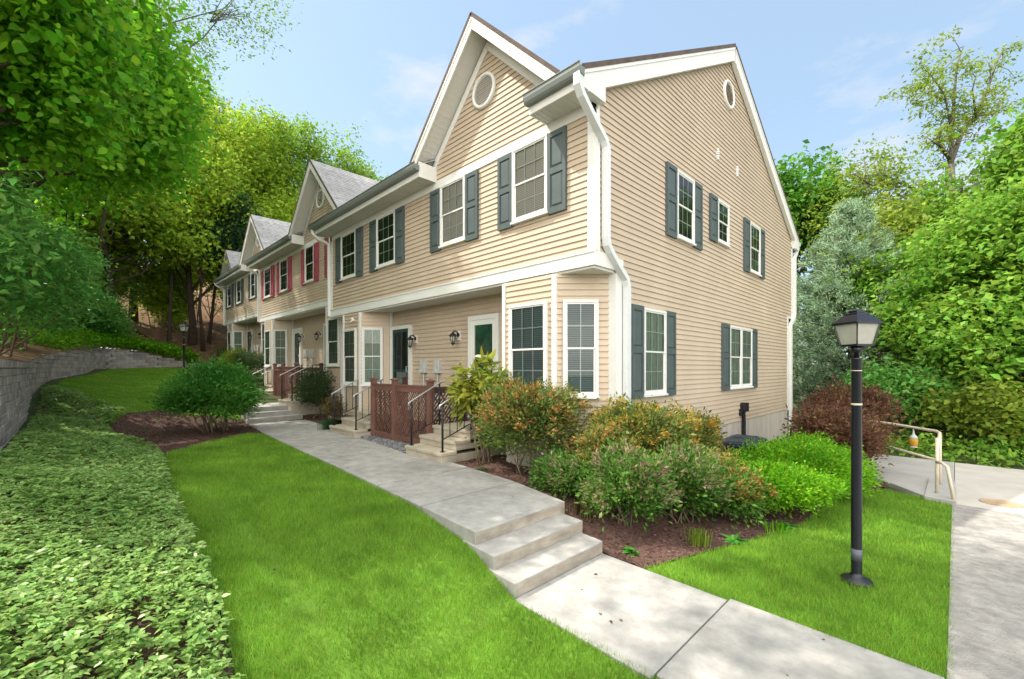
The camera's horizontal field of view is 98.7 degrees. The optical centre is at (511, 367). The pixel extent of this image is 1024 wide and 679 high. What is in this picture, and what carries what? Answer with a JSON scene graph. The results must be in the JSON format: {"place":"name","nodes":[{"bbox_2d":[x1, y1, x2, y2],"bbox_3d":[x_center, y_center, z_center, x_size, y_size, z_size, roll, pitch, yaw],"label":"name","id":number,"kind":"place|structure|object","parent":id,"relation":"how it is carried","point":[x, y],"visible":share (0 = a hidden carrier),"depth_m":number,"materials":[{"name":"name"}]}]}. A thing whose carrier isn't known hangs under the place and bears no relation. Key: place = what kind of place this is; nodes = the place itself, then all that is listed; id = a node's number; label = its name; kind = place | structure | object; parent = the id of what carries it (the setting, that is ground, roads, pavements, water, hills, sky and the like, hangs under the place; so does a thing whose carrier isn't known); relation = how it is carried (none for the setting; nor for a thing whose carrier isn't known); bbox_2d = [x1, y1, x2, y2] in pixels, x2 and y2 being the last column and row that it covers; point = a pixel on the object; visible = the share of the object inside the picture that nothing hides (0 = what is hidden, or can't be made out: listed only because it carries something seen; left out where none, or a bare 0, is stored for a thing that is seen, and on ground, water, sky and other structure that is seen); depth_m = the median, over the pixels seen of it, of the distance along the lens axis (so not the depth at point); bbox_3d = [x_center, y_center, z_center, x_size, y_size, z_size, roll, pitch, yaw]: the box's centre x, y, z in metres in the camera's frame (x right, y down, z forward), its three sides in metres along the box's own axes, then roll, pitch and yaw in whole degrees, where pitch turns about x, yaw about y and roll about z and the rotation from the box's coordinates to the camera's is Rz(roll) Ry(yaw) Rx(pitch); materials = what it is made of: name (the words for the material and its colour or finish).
{"place":"outdoors","nodes":[
{"label":"outdoors","id":0,"kind":"place"},
{"bbox_2d":[0,266,226,362],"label":"hillside","id":1,"kind":"structure","parent":0,"point":[219,332],"depth_m":32.40,"materials":[{"name":"brown plant"}]},
{"bbox_2d":[0,160,80,344],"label":"dogwood","id":2,"kind":"object","parent":1,"relation":"on","point":[7,264],"visible":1,"depth_m":6.69,"materials":[{"name":"green plant"}]},
{"bbox_2d":[0,140,112,339],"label":"dogwood","id":3,"kind":"object","parent":1,"relation":"on","point":[59,266],"visible":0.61,"depth_m":8.81,"materials":[{"name":"green plant"}]},
{"bbox_2d":[0,214,118,350],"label":"dogwood","id":4,"kind":"object","parent":1,"relation":"on","point":[25,329],"visible":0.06,"depth_m":14.79,"materials":[{"name":"green plant"}]},
{"bbox_2d":[0,178,121,356],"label":"dogwood","id":5,"kind":"object","parent":1,"relation":"on","point":[22,325],"visible":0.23,"depth_m":11.22,"materials":[{"name":"green plant"}]},
{"bbox_2d":[0,0,181,197],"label":"linden tree","id":6,"kind":"object","parent":1,"relation":"on","point":[56,61],"visible":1,"depth_m":7.52,"materials":[{"name":"green plant"}]},
{"bbox_2d":[0,321,201,362],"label":"bank ground cover","id":7,"kind":"object","parent":1,"relation":"on","point":[87,338],"visible":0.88,"depth_m":23.61,"materials":[{"name":"green plant"}]},
{"bbox_2d":[66,290,142,337],"bbox_3d":[-23.262,-3.000,25.160,3.290,3.676,3.974,0,0,-27],"label":"dogwood","id":8,"kind":"object","parent":1,"relation":"on","point":[115,321],"visible":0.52,"depth_m":24.85,"materials":[{"name":"green plant"}]},
{"bbox_2d":[0,0,236,238],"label":"linden tree","id":9,"kind":"object","parent":1,"relation":"on","point":[170,159],"visible":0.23,"depth_m":11.32,"materials":[{"name":"green plant"}]},
{"bbox_2d":[95,237,145,302],"bbox_3d":[-27.461,-6.325,28.020,6.020,6.963,6.421,0,0,13],"label":"thicket","id":10,"kind":"object","parent":1,"relation":"on","point":[117,286],"visible":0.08,"depth_m":28.71,"materials":[{"name":"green plant"}]},
{"bbox_2d":[36,172,209,332],"bbox_3d":[-24.666,-8.007,27.389,9.681,12.423,10.300,0,0,-11],"label":"maple tree","id":11,"kind":"object","parent":1,"relation":"on","point":[120,226],"visible":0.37,"depth_m":27.53,"materials":[{"name":"green plant"}]},
{"bbox_2d":[77,159,199,327],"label":"woodland tree","id":12,"kind":"object","parent":1,"relation":"on","point":[124,216],"visible":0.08,"depth_m":24.92,"materials":[{"name":"green plant"}]},
{"bbox_2d":[121,254,206,332],"bbox_3d":[-26.742,-5.526,34.023,5.505,6.429,6.589,0,0,-18],"label":"thicket","id":13,"kind":"object","parent":1,"relation":"on","point":[156,298],"visible":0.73,"depth_m":32.76,"materials":[{"name":"green plant"}]},
{"bbox_2d":[27,0,303,212],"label":"locust tree","id":14,"kind":"object","parent":1,"relation":"on","point":[219,13],"visible":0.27,"depth_m":20.29,"materials":[{"name":"green plant"}]},
{"bbox_2d":[124,186,231,351],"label":"woodland tree","id":15,"kind":"object","parent":1,"relation":"on","point":[202,336],"visible":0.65,"depth_m":29.22,"materials":[{"name":"green plant"}]},
{"bbox_2d":[114,118,271,345],"bbox_3d":[-23.312,-9.838,33.127,10.640,17.935,11.200,0,0,-45],"label":"maple tree","id":16,"kind":"object","parent":1,"relation":"on","point":[213,175],"visible":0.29,"depth_m":31.53,"materials":[{"name":"green plant"}]},
{"bbox_2d":[178,257,223,323],"bbox_3d":[-26.772,-7.793,38.048,7.272,8.137,6.471,0,0,-4],"label":"thicket","id":17,"kind":"object","parent":1,"relation":"on","point":[208,280],"visible":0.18,"depth_m":37.69,"materials":[{"name":"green plant"}]},
{"bbox_2d":[188,185,265,272],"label":"hemlock tree","id":18,"kind":"object","parent":1,"relation":"on","point":[233,230],"visible":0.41,"depth_m":31.36,"materials":[{"name":"green plant"}]},
{"bbox_2d":[189,88,299,214],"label":"maple tree","id":19,"kind":"object","parent":1,"relation":"on","point":[249,142],"visible":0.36,"depth_m":38.24,"materials":[{"name":"green plant"}]},
{"bbox_2d":[226,176,299,223],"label":"maple tree","id":20,"kind":"object","parent":1,"relation":"on","point":[275,205],"visible":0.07,"depth_m":37.42,"materials":[{"name":"green plant"}]},
{"bbox_2d":[243,108,350,208],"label":"oak tree","id":21,"kind":"object","parent":1,"relation":"on","point":[300,150],"visible":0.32,"depth_m":43.34,"materials":[{"name":"green plant"}]},
{"bbox_2d":[299,121,381,191],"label":"oak tree","id":22,"kind":"object","parent":1,"relation":"on","point":[359,168],"visible":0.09,"depth_m":48.12,"materials":[{"name":"green plant"}]},
{"bbox_2d":[0,392,231,678],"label":"ground cover soil","id":23,"kind":"structure","parent":0,"point":[140,623],"depth_m":2.79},
{"bbox_2d":[2,390,221,678],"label":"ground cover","id":24,"kind":"object","parent":23,"relation":"on","point":[98,530],"visible":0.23,"depth_m":3.67,"materials":[{"name":"green plant"}]},
{"bbox_2d":[0,384,243,678],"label":"ground cover","id":25,"kind":"object","parent":23,"relation":"on","point":[109,476],"visible":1,"depth_m":3.23,"materials":[{"name":"green plant"}]},
{"bbox_2d":[58,367,240,426],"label":"grass","id":26,"kind":"structure","parent":0,"point":[117,398],"depth_m":16.64,"materials":[{"name":"green plant"}]},
{"bbox_2d":[165,432,663,678],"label":"grass","id":27,"kind":"structure","parent":0,"point":[264,441],"depth_m":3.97,"materials":[{"name":"green plant"}]},
{"bbox_2d":[1,351,1023,674],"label":"ground","id":28,"kind":"structure","parent":0,"point":[35,399],"depth_m":10.86,"materials":[{"name":"soil"}]},
{"bbox_2d":[0,347,200,450],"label":"retaining wall","id":29,"kind":"structure","parent":28,"relation":"on","point":[21,382],"depth_m":14.20,"materials":[{"name":"grey stone"}]},
{"bbox_2d":[105,410,263,453],"bbox_3d":[-8.417,1.473,11.378,3.280,0.451,6.300,0,0,-45],"label":"mulch bed","id":30,"kind":"object","parent":28,"relation":"on","point":[138,424],"visible":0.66,"depth_m":11.81,"materials":[{"name":"brown soil"}]},
{"bbox_2d":[146,354,272,433],"bbox_3d":[-7.694,0.668,11.493,2.802,2.182,2.300,0,0,-1],"label":"burning bush","id":31,"kind":"object","parent":30,"relation":"on","point":[222,388],"visible":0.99,"depth_m":11.08,"materials":[{"name":"green plant"}]},
{"bbox_2d":[232,349,263,382],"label":"azalea","id":32,"kind":"object","parent":28,"relation":"on","point":[251,358],"visible":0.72,"depth_m":20.23,"materials":[{"name":"green plant"}]},
{"bbox_2d":[213,214,290,376],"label":"townhouse","id":33,"kind":"structure","parent":28,"relation":"on","point":[245,329],"depth_m":23.89,"materials":[{"name":"plastic"}]},
{"bbox_2d":[240,404,302,423],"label":"garden steps","id":34,"kind":"structure","parent":28,"relation":"on","point":[273,413],"depth_m":14.05,"materials":[{"name":"concrete"}]},
{"bbox_2d":[273,362,322,398],"bbox_3d":[-8.307,0.550,17.035,1.040,1.500,2.580,0,0,-45],"label":"lattice fence","id":35,"kind":"object","parent":28,"relation":"on","point":[278,371],"visible":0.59,"depth_m":16.77,"materials":[{"name":"brown wood"}]},
{"bbox_2d":[278,364,327,414],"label":"front steps","id":36,"kind":"structure","parent":28,"relation":"on","point":[298,408],"depth_m":14.92,"materials":[{"name":"concrete"}]},
{"bbox_2d":[244,158,378,419],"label":"townhouse","id":37,"kind":"structure","parent":28,"relation":"on","point":[300,327],"depth_m":16.39,"materials":[{"name":"plastic"}]},
{"bbox_2d":[273,330,287,366],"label":"window","id":38,"kind":"structure","parent":37,"relation":"in","point":[280,337],"depth_m":18.80,"materials":[{"name":"white glass"}]},
{"bbox_2d":[326,318,339,366],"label":"window","id":39,"kind":"structure","parent":37,"relation":"in","point":[333,325],"depth_m":14.32,"materials":[{"name":"white glass"}]},
{"bbox_2d":[303,414,344,424],"bbox_3d":[-6.297,1.464,14.183,1.320,0.508,5.700,0,0,-45],"label":"wall mulch bed","id":40,"kind":"object","parent":28,"relation":"on","point":[308,417],"visible":0.21,"depth_m":14.66,"materials":[{"name":"brown soil"}]},
{"bbox_2d":[288,364,336,418],"bbox_3d":[-6.280,0.757,14.578,2.114,1.985,2.470,0,0,-38],"label":"azalea","id":41,"kind":"object","parent":40,"relation":"on","point":[312,384],"visible":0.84,"depth_m":14.13,"materials":[{"name":"green plant"}]},
{"bbox_2d":[315,393,347,421],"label":"shrub","id":42,"kind":"object","parent":40,"relation":"on","point":[330,410],"visible":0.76,"depth_m":12.49,"materials":[{"name":"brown plant"}]},
{"bbox_2d":[329,379,401,437],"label":"front steps","id":43,"kind":"structure","parent":28,"relation":"on","point":[356,425],"depth_m":11.14,"materials":[{"name":"concrete"}]},
{"bbox_2d":[249,420,564,544],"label":"walkway","id":44,"kind":"structure","parent":28,"relation":"on","point":[465,503],"depth_m":6.49,"materials":[{"name":"concrete"}]},
{"bbox_2d":[369,377,467,444],"bbox_3d":[-2.228,0.970,10.247,1.040,1.500,2.580,0,0,-45],"label":"lattice fence","id":45,"kind":"object","parent":28,"relation":"on","point":[397,414],"visible":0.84,"depth_m":9.92,"materials":[{"name":"brown wood"}]},
{"bbox_2d":[405,382,505,462],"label":"front steps","id":46,"kind":"structure","parent":28,"relation":"on","point":[449,442],"depth_m":8.31,"materials":[{"name":"concrete"}]},
{"bbox_2d":[462,503,601,597],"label":"garden steps","id":47,"kind":"structure","parent":28,"relation":"on","point":[519,562],"depth_m":4.60,"materials":[{"name":"concrete"}]},
{"bbox_2d":[308,12,800,467],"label":"townhouse","id":48,"kind":"structure","parent":28,"relation":"on","point":[602,230],"depth_m":8.75,"materials":[{"name":"plastic"}]},
{"bbox_2d":[339,229,355,280],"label":"window","id":49,"kind":"structure","parent":48,"relation":"in","point":[347,239],"depth_m":12.60,"materials":[{"name":"white glass"}]},
{"bbox_2d":[342,328,356,385],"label":"window","id":50,"kind":"structure","parent":48,"relation":"in","point":[349,335],"depth_m":12.40,"materials":[{"name":"white glass"}]},
{"bbox_2d":[361,328,382,385],"bbox_3d":[-3.803,-0.302,11.987,0.610,1.595,0.090,0,0,0],"label":"window","id":51,"kind":"structure","parent":48,"relation":"in","point":[372,338],"depth_m":12.01,"materials":[{"name":"white glass"}]},
{"bbox_2d":[375,209,394,269],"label":"window","id":52,"kind":"structure","parent":48,"relation":"in","point":[385,223],"depth_m":11.06,"materials":[{"name":"white glass"}]},
{"bbox_2d":[391,325,412,408],"bbox_3d":[-2.956,-0.020,11.694,0.117,2.200,0.980,0,0,-45],"label":"door","id":53,"kind":"structure","parent":48,"relation":"in","point":[401,354],"depth_m":11.71,"materials":[{"name":"green paint"}]},
{"bbox_2d":[438,174,464,248],"bbox_3d":[-1.229,-3.208,9.084,0.090,1.325,0.880,0,0,-45],"label":"window","id":54,"kind":"structure","parent":48,"relation":"in","point":[452,193],"depth_m":9.10,"materials":[{"name":"white glass"}]},
{"bbox_2d":[468,313,500,417],"bbox_3d":[-0.605,-0.020,9.321,0.117,2.200,0.980,0,0,-45],"label":"door","id":55,"kind":"structure","parent":48,"relation":"in","point":[484,331],"depth_m":9.31,"materials":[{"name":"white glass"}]},
{"bbox_2d":[508,301,547,389],"bbox_3d":[0.260,-0.302,7.510,0.090,1.595,0.910,0,0,-45],"label":"window","id":56,"kind":"structure","parent":48,"relation":"in","point":[528,322],"depth_m":7.51,"materials":[{"name":"white glass"}]},
{"bbox_2d":[510,133,547,225],"bbox_3d":[0.299,-3.208,7.542,0.090,1.325,0.860,0,0,-45],"label":"window","id":57,"kind":"structure","parent":48,"relation":"in","point":[529,160],"depth_m":7.56,"materials":[{"name":"white glass"}]},
{"bbox_2d":[563,300,599,398],"bbox_3d":[1.107,-0.302,7.093,0.610,1.595,0.090,0,0,0],"label":"window","id":58,"kind":"structure","parent":48,"relation":"in","point":[580,317],"depth_m":7.12,"materials":[{"name":"white glass"}]},
{"bbox_2d":[644,307,667,396],"bbox_3d":[2.569,-0.272,7.907,0.860,1.555,0.090,0,0,-45],"label":"window","id":59,"kind":"structure","parent":48,"relation":"in","point":[655,321],"depth_m":7.94,"materials":[{"name":"white glass"}]},
{"bbox_2d":[677,169,696,246],"bbox_3d":[3.474,-3.183,8.804,0.830,1.335,0.090,0,0,-45],"label":"window","id":60,"kind":"structure","parent":48,"relation":"in","point":[685,185],"depth_m":8.85,"materials":[{"name":"white glass"}]},
{"bbox_2d":[718,199,730,247],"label":"window","id":61,"kind":"structure","parent":48,"relation":"in","point":[723,209],"depth_m":10.30,"materials":[{"name":"clear glass"}]},
{"bbox_2d":[730,325,753,389],"bbox_3d":[5.772,-0.252,11.081,1.640,1.535,0.090,0,0,-45],"label":"window","id":62,"kind":"structure","parent":48,"relation":"in","point":[740,337],"depth_m":11.05,"materials":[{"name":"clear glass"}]},
{"bbox_2d":[750,222,761,276],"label":"window","id":63,"kind":"structure","parent":48,"relation":"in","point":[755,232],"depth_m":11.91,"materials":[{"name":"clear glass"}]},
{"bbox_2d":[455,453,888,568],"bbox_3d":[3.193,2.051,8.207,7.781,0.718,4.665,0,0,-33],"label":"shrub mulch bed","id":64,"kind":"object","parent":28,"relation":"on","point":[607,525],"visible":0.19,"depth_m":5.64,"materials":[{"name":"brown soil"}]},
{"bbox_2d":[442,346,515,463],"bbox_3d":[-0.447,0.686,8.142,1.685,2.174,1.523,0,0,-36],"label":"rhododendron","id":65,"kind":"object","parent":64,"relation":"on","point":[468,397],"visible":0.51,"depth_m":7.85,"materials":[{"name":"green plant"}]},
{"bbox_2d":[465,370,601,477],"bbox_3d":[0.411,0.903,7.063,2.264,1.754,1.710,0,0,-17],"label":"andromeda","id":66,"kind":"object","parent":64,"relation":"on","point":[519,411],"visible":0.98,"depth_m":6.70,"materials":[{"name":"green plant"}]},
{"bbox_2d":[522,444,596,502],"bbox_3d":[0.797,1.530,6.249,1.372,0.847,1.146,0,0,34],"label":"andromeda","id":67,"kind":"object","parent":64,"relation":"on","point":[549,471],"visible":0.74,"depth_m":6.11,"materials":[{"name":"green plant"}]},
{"bbox_2d":[558,415,656,481],"bbox_3d":[1.415,1.292,6.428,1.704,1.261,1.271,0,0,-29],"label":"andromeda","id":68,"kind":"object","parent":64,"relation":"on","point":[593,436],"visible":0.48,"depth_m":6.19,"materials":[{"name":"green plant"}]},
{"bbox_2d":[558,433,687,530],"bbox_3d":[1.399,1.434,5.743,1.557,1.214,1.748,0,0,-2],"label":"andromeda","id":69,"kind":"object","parent":64,"relation":"on","point":[640,481],"visible":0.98,"depth_m":5.41,"materials":[{"name":"green plant"}]},
{"bbox_2d":[583,391,709,455],"bbox_3d":[2.076,1.132,6.820,1.791,1.700,1.973,0,0,34],"label":"andromeda","id":70,"kind":"object","parent":64,"relation":"on","point":[646,417],"visible":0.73,"depth_m":6.46,"materials":[{"name":"green plant"}]},
{"bbox_2d":[633,429,743,528],"bbox_3d":[2.335,1.505,6.040,1.519,1.333,1.399,0,0,16],"label":"andromeda","id":71,"kind":"object","parent":64,"relation":"on","point":[696,472],"visible":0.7,"depth_m":5.76,"materials":[{"name":"green plant"}]},
{"bbox_2d":[654,405,742,463],"bbox_3d":[2.866,1.364,7.202,1.610,1.496,1.610,0,0,8],"label":"andromeda","id":72,"kind":"object","parent":64,"relation":"on","point":[712,436],"visible":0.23,"depth_m":7.01,"materials":[{"name":"green plant"}]},
{"bbox_2d":[683,454,784,529],"bbox_3d":[2.979,1.660,6.201,1.323,1.034,1.280,0,0,22],"label":"andromeda","id":73,"kind":"object","parent":64,"relation":"on","point":[751,496],"visible":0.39,"depth_m":5.82,"materials":[{"name":"green plant"}]},
{"bbox_2d":[729,451,849,518],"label":"yew","id":74,"kind":"object","parent":64,"relation":"on","point":[798,486],"visible":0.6,"depth_m":5.95,"materials":[{"name":"green plant"}]},
{"bbox_2d":[725,435,889,508],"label":"yew","id":75,"kind":"object","parent":64,"relation":"on","point":[825,458],"visible":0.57,"depth_m":6.88,"materials":[{"name":"green plant"}]},
{"bbox_2d":[759,427,879,473],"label":"yew","id":76,"kind":"object","parent":64,"relation":"on","point":[803,436],"visible":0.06,"depth_m":7.80,"materials":[{"name":"green plant"}]},
{"bbox_2d":[780,392,903,460],"bbox_3d":[6.563,1.342,8.958,2.084,1.629,1.874,0,0,-6],"label":"barberry","id":77,"kind":"object","parent":64,"relation":"on","point":[817,418],"visible":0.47,"depth_m":8.87,"materials":[{"name":"red plant"}]},
{"bbox_2d":[812,406,893,473],"bbox_3d":[6.448,1.391,8.341,1.305,1.530,1.465,0,0,15],"label":"barberry","id":78,"kind":"object","parent":64,"relation":"on","point":[840,438],"visible":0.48,"depth_m":8.16,"materials":[{"name":"red plant"}]},
{"bbox_2d":[515,554,944,678],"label":"walkway","id":79,"kind":"structure","parent":28,"relation":"on","point":[666,628],"depth_m":3.45,"materials":[{"name":"concrete"}]},
{"bbox_2d":[774,139,884,413],"bbox_3d":[16.188,-4.779,25.081,7.844,15.878,7.951,0,0,-45],"label":"maple tree","id":80,"kind":"object","parent":28,"relation":"on","point":[796,192],"visible":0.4,"depth_m":23.59,"materials":[{"name":"green plant"}]},
{"bbox_2d":[793,371,914,436],"bbox_3d":[7.785,1.097,10.239,2.153,2.114,2.300,0,0,-20],"label":"barberry","id":81,"kind":"object","parent":28,"relation":"on","point":[877,403],"visible":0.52,"depth_m":9.90,"materials":[{"name":"red plant"}]},
{"bbox_2d":[787,196,963,435],"bbox_3d":[12.987,-1.837,16.717,6.787,9.468,6.860,0,0,-45],"label":"pine tree","id":82,"kind":"object","parent":28,"relation":"on","point":[813,334],"visible":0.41,"depth_m":16.23,"materials":[{"name":"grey plant"}]},
{"bbox_2d":[791,133,964,270],"bbox_3d":[17.250,-4.044,21.283,6.330,14.569,6.501,0,0,-45],"label":"thin tree","id":83,"kind":"object","parent":28,"relation":"on","point":[900,158],"visible":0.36,"depth_m":20.83,"materials":[{"name":"green plant"}]},
{"bbox_2d":[804,182,951,354],"bbox_3d":[16.656,-2.720,19.462,7.368,11.335,7.092,0,0,11],"label":"maple tree","id":84,"kind":"object","parent":28,"relation":"on","point":[892,219],"visible":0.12,"depth_m":17.70,"materials":[{"name":"green plant"}]},
{"bbox_2d":[825,347,971,443],"bbox_3d":[11.020,0.805,12.758,3.210,2.863,3.270,0,0,36],"label":"lit shrub","id":85,"kind":"object","parent":28,"relation":"on","point":[896,387],"visible":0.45,"depth_m":12.32,"materials":[{"name":"green plant"}]},
{"bbox_2d":[863,455,953,497],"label":"walk","id":86,"kind":"structure","parent":28,"relation":"on","point":[911,476],"depth_m":8.63,"materials":[{"name":"concrete"}]},
{"bbox_2d":[871,420,955,499],"bbox_3d":[7.336,1.586,8.196,0.509,0.997,3.087,0,0,14],"label":"step handrail","id":87,"kind":"object","parent":86,"relation":"on","point":[937,459],"visible":0.76,"depth_m":7.22,"materials":[{"name":"beige metal"}]},
{"bbox_2d":[849,330,989,437],"bbox_3d":[12.821,0.566,13.703,3.837,3.578,4.264,0,0,37],"label":"lit shrub","id":88,"kind":"object","parent":28,"relation":"on","point":[955,377],"visible":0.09,"depth_m":13.37,"materials":[{"name":"green plant"}]},
{"bbox_2d":[823,25,1023,369],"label":"locust tree","id":89,"kind":"object","parent":28,"relation":"on","point":[951,129],"visible":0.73,"depth_m":20.84,"materials":[{"name":"green plant"}]},
{"bbox_2d":[826,215,1020,433],"bbox_3d":[15.146,-1.372,15.664,7.090,8.131,6.742,0,0,-45],"label":"maple tree","id":90,"kind":"object","parent":28,"relation":"on","point":[874,273],"visible":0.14,"depth_m":15.46,"materials":[{"name":"green plant"}]},
{"bbox_2d":[849,164,1023,392],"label":"maple tree","id":91,"kind":"object","parent":28,"relation":"on","point":[990,247],"visible":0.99,"depth_m":12.03,"materials":[{"name":"green plant"}]},
{"bbox_2d":[924,478,955,505],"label":"kerb block","id":92,"kind":"structure","parent":28,"relation":"on","point":[943,495],"depth_m":7.16,"materials":[{"name":"concrete"}]},
{"bbox_2d":[880,418,1023,468],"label":"verge plants","id":93,"kind":"object","parent":28,"relation":"on","point":[995,451],"visible":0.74,"depth_m":10.25,"materials":[{"name":"green plant"}]},
{"bbox_2d":[883,139,1021,355],"bbox_3d":[18.292,-2.826,17.755,7.563,11.231,7.039,0,0,11],"label":"maple tree","id":94,"kind":"object","parent":28,"relation":"on","point":[948,204],"visible":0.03,"depth_m":17.32,"materials":[{"name":"green plant"}]},
{"bbox_2d":[896,371,1023,457],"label":"lit shrub","id":95,"kind":"object","parent":28,"relation":"on","point":[988,411],"visible":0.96,"depth_m":10.63,"materials":[{"name":"green plant"}]},
{"bbox_2d":[954,97,1023,218],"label":"maple tree","id":96,"kind":"object","parent":28,"relation":"on","point":[1015,160],"visible":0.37,"depth_m":15.41,"materials":[{"name":"green plant"}]},
{"bbox_2d":[101,0,1023,366],"label":"sky","id":97,"kind":"structure","parent":0,"point":[815,70],"materials":[{"name":"blue"}]},
{"bbox_2d":[644,488,956,678],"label":"grass","id":98,"kind":"structure","parent":0,"point":[888,517],"depth_m":4.47,"materials":[{"name":"green plant"}]},
{"bbox_2d":[832,309,882,588],"bbox_3d":[3.381,0.782,4.317,0.280,2.715,0.280,0,0,-9],"label":"lamp post","id":99,"kind":"object","parent":98,"relation":"on","point":[856,330],"visible":0.97,"depth_m":4.28,"materials":[{"name":"metal"}]},
{"bbox_2d":[946,504,1023,678],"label":"sidewalk","id":100,"kind":"structure","parent":0,"point":[986,600],"depth_m":4.02,"materials":[{"name":"concrete"}]},
{"bbox_2d":[955,463,1023,513],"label":"driveway","id":101,"kind":"structure","parent":0,"point":[975,484],"depth_m":7.86,"materials":[{"name":"concrete"}]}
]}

